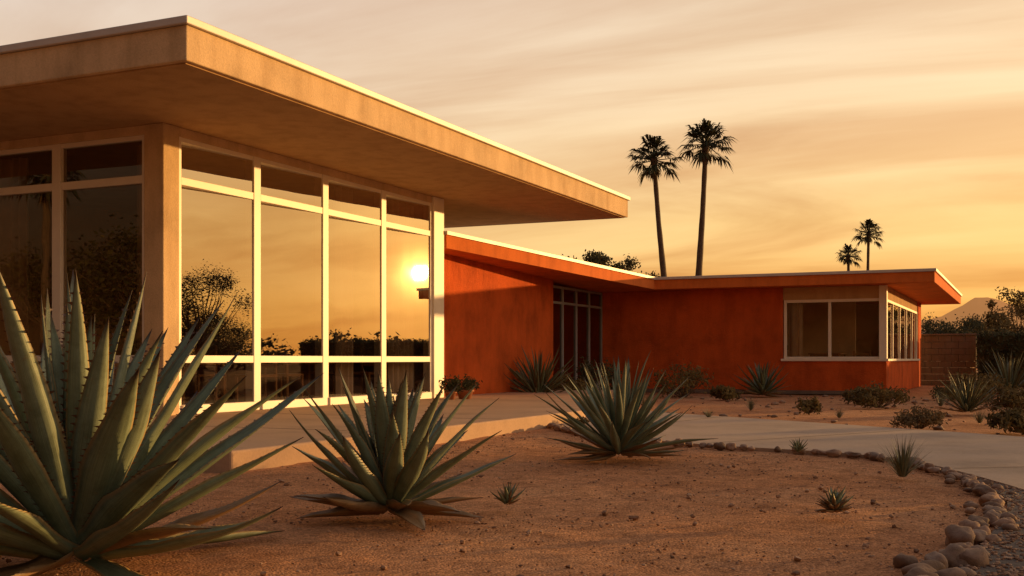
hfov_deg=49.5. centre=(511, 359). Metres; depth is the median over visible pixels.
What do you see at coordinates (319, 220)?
side pane
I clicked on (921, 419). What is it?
desert bush
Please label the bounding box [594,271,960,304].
wing roof
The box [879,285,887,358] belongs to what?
wing corner post
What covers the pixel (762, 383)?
yucca plant
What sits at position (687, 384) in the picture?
desert bush
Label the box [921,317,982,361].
desert tree
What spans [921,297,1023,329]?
mountain
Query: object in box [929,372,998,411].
yucca plant
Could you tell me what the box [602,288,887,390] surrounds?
wing front wall
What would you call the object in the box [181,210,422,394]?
pavilion rear wall
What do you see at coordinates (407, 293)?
side pane
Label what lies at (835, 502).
succulent
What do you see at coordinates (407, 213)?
side pane
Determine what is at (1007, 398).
desert bush
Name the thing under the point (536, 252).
link roof cap
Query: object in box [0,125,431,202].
head beam
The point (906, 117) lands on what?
sky
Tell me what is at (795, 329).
wing curtain
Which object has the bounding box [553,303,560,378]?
entry pane
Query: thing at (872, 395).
desert bush
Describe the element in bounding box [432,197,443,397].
end post
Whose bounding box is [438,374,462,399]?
potted plant
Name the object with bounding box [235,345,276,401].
wooden chair
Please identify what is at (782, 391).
wing plinth
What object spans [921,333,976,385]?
boundary wall
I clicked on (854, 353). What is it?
wooden chair
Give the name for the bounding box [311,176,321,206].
side pane
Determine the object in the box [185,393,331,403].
pavilion floor
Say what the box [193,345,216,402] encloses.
wooden chair
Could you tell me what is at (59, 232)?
pavilion front mullions
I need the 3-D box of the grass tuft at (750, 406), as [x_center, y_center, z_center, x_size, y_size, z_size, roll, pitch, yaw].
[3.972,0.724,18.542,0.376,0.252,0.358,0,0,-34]
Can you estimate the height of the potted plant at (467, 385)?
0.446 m
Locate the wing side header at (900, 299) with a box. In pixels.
[888,287,916,311]
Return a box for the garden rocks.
[613,393,999,434]
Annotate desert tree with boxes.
[921,312,957,367]
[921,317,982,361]
[931,314,990,331]
[939,312,1018,369]
[962,315,1019,370]
[978,287,1023,331]
[1005,303,1023,322]
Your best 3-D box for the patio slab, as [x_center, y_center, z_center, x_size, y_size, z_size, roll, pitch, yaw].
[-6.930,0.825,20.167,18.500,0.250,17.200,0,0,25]
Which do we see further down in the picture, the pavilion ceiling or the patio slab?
the patio slab
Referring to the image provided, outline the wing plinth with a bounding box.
[630,388,850,394]
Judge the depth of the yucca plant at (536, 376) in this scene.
23.51 m
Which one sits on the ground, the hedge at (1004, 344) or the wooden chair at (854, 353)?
the hedge at (1004, 344)
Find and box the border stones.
[547,423,1018,575]
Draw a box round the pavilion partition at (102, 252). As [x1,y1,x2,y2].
[28,198,136,366]
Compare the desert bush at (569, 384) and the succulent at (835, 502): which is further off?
the desert bush at (569, 384)
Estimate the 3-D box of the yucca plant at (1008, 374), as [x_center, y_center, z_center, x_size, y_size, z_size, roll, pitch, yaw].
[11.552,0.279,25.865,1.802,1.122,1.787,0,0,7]
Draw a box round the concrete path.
[547,410,1023,489]
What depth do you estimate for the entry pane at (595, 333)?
28.92 m
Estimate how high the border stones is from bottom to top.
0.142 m
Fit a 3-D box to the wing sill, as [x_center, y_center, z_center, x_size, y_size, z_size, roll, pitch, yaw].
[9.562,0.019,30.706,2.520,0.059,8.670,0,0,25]
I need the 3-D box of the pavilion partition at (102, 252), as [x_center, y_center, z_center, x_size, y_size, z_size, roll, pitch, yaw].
[-8.325,-1.110,20.365,0.200,3.588,5.190,0,0,25]
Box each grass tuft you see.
[702,408,714,416]
[742,397,755,409]
[835,405,845,417]
[880,432,936,476]
[934,391,948,405]
[971,409,990,422]
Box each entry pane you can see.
[553,288,560,301]
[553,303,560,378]
[564,289,574,302]
[564,305,574,382]
[577,291,587,304]
[577,306,587,380]
[590,293,600,306]
[590,308,600,380]
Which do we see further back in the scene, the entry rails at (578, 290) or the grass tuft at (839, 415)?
the entry rails at (578, 290)
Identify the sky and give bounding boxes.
[0,0,1023,319]
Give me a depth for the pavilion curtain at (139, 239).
14.34 m
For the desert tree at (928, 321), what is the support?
on the ground
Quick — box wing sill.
[781,359,919,360]
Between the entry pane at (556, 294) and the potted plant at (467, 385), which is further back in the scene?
the entry pane at (556, 294)
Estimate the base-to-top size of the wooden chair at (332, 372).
0.900 m
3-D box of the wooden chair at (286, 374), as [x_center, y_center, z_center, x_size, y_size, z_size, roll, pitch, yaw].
[-3.527,0.234,17.162,0.440,0.900,0.440,0,0,25]
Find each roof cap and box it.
[0,15,629,200]
[444,231,655,279]
[656,268,961,296]
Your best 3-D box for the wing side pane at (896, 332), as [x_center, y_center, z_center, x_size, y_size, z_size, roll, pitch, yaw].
[10.624,-0.725,30.287,0.001,1.450,8.500,0,0,25]
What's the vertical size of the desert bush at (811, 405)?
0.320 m
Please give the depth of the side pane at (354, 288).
17.68 m
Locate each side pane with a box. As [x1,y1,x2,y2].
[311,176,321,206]
[316,213,321,275]
[329,182,380,219]
[329,217,380,355]
[386,196,429,230]
[386,229,429,355]
[888,303,915,358]
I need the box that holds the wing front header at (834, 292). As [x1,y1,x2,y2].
[783,285,878,299]
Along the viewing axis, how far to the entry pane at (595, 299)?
28.92 m
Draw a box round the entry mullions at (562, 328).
[561,287,601,381]
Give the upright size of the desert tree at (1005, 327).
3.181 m
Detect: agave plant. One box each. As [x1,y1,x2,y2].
[0,269,322,575]
[289,367,514,529]
[535,353,717,461]
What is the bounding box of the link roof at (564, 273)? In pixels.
[444,235,654,290]
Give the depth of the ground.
6.14 m
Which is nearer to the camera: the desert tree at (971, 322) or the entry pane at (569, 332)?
the entry pane at (569, 332)
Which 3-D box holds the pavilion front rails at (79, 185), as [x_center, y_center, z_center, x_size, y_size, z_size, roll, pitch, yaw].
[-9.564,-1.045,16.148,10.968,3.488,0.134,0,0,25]
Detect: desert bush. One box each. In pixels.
[547,373,588,389]
[573,356,622,389]
[648,355,714,398]
[709,384,742,400]
[795,395,822,414]
[840,386,866,404]
[848,381,915,408]
[887,400,947,428]
[929,380,974,400]
[943,367,1020,402]
[976,384,1023,411]
[984,405,1023,434]
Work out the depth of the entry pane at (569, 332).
27.28 m
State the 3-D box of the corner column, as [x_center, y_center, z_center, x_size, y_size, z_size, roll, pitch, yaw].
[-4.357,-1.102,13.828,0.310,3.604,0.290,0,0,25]
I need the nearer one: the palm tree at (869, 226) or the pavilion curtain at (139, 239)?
the pavilion curtain at (139, 239)
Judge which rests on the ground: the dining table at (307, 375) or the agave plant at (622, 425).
the agave plant at (622, 425)
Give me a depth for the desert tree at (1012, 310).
62.62 m
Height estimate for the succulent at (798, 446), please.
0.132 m
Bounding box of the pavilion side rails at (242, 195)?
[181,137,431,413]
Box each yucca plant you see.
[503,345,574,392]
[729,361,791,396]
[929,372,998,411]
[973,351,1023,393]
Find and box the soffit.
[0,63,623,227]
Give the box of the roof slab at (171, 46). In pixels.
[0,25,627,217]
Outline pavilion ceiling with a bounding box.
[0,141,313,217]
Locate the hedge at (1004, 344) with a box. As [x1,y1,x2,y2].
[975,327,1023,386]
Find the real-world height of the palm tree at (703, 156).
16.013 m
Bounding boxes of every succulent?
[491,483,524,504]
[789,438,806,451]
[814,486,853,512]
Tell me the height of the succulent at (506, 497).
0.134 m
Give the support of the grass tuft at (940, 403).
on the ground
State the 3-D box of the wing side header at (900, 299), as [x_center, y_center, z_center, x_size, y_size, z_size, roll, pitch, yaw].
[10.604,-1.603,30.351,0.170,0.305,8.400,0,0,25]
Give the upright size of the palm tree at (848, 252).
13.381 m
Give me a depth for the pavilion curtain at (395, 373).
19.39 m
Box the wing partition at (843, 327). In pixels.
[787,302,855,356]
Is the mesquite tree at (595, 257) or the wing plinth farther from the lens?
the mesquite tree at (595, 257)
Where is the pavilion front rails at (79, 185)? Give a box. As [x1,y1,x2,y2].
[0,135,141,362]
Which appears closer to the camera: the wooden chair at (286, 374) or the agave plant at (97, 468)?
the agave plant at (97, 468)
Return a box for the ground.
[0,364,1023,575]
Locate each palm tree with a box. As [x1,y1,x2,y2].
[627,134,688,276]
[676,118,739,275]
[835,243,861,270]
[851,219,885,269]
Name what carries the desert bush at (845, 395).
on the ground
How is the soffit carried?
on the pavilion rear wall at (212, 263)
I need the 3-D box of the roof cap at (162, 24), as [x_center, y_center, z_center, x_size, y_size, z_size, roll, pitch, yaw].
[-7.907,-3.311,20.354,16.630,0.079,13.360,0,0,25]
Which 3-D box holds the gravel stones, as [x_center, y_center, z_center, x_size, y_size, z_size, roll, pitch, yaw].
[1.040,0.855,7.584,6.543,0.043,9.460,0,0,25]
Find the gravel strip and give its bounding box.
[940,468,1023,575]
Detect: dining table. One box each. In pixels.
[117,363,225,404]
[284,362,333,398]
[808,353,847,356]
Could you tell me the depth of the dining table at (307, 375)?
19.38 m
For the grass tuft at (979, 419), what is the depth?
14.73 m
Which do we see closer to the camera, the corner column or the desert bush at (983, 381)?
the corner column
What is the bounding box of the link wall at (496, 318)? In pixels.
[444,254,552,395]
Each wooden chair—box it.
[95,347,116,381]
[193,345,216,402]
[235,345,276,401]
[263,345,303,398]
[300,347,333,396]
[353,362,373,394]
[853,351,870,356]
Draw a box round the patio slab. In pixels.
[150,389,613,472]
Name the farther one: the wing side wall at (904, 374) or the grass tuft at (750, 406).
the wing side wall at (904, 374)
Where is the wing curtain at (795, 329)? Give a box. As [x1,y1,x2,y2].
[788,303,802,356]
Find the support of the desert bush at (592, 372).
on the ground
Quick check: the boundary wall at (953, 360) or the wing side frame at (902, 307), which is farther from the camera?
the boundary wall at (953, 360)
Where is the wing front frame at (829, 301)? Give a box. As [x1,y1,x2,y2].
[784,298,878,358]
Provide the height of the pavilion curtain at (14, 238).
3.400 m
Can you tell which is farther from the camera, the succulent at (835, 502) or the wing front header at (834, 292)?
the wing front header at (834, 292)
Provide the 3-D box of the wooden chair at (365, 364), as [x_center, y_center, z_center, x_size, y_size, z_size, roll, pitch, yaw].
[-2.569,0.234,19.473,0.440,0.900,0.440,0,0,25]
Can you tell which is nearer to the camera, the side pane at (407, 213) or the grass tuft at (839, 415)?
the grass tuft at (839, 415)
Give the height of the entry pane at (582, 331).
2.050 m
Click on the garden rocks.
(938, 427)
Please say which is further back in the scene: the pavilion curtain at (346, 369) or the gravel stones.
the pavilion curtain at (346, 369)
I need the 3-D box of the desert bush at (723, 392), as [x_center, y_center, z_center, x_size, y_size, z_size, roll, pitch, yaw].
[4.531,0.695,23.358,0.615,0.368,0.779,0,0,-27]
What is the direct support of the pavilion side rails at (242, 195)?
on the patio slab
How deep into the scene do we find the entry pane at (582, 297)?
28.08 m
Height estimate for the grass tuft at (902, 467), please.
0.330 m
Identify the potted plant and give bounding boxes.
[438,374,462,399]
[457,374,482,398]
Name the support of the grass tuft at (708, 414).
on the ground
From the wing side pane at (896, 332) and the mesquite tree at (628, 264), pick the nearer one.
the wing side pane at (896, 332)
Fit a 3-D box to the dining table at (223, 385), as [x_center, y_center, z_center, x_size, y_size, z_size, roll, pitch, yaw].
[-4.819,0.324,15.556,0.900,0.720,1.600,0,0,25]
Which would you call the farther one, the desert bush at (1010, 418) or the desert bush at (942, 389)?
the desert bush at (942, 389)
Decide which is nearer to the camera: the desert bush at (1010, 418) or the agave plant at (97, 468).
the agave plant at (97, 468)
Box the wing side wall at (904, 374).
[888,302,920,391]
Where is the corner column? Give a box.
[144,123,178,415]
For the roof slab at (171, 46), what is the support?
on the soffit
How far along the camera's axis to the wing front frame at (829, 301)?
26.90 m
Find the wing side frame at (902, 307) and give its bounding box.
[888,300,916,358]
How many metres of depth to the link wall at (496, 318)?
22.97 m
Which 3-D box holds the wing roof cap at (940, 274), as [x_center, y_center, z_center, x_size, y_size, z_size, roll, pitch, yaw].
[6.506,-2.035,32.962,12.160,0.069,11.378,0,0,25]
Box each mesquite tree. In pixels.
[562,249,612,266]
[606,254,659,276]
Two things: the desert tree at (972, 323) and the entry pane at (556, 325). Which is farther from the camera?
the desert tree at (972, 323)
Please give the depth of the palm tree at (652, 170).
69.84 m
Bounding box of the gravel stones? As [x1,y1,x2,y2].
[0,432,1023,575]
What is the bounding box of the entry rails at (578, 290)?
[553,285,601,385]
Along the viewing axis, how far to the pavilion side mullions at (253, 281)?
16.77 m
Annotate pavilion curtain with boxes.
[0,157,27,370]
[137,144,141,349]
[334,362,352,396]
[386,362,413,392]
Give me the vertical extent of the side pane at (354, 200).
0.550 m
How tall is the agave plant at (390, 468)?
0.799 m
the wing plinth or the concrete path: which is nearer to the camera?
the concrete path
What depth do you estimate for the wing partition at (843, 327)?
29.80 m
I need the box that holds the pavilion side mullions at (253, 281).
[179,137,431,411]
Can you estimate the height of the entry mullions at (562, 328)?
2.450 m
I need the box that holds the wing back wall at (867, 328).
[856,304,878,356]
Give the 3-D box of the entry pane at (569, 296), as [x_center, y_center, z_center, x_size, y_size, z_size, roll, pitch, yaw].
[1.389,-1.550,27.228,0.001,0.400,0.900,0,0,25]
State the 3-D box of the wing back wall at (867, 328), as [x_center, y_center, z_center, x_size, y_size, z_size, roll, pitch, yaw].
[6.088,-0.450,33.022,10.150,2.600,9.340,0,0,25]
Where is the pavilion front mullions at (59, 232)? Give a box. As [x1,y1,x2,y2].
[52,135,143,359]
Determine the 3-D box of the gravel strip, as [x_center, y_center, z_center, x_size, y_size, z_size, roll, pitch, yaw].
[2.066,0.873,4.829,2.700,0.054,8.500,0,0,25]
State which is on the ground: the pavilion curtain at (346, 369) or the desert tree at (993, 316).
the desert tree at (993, 316)

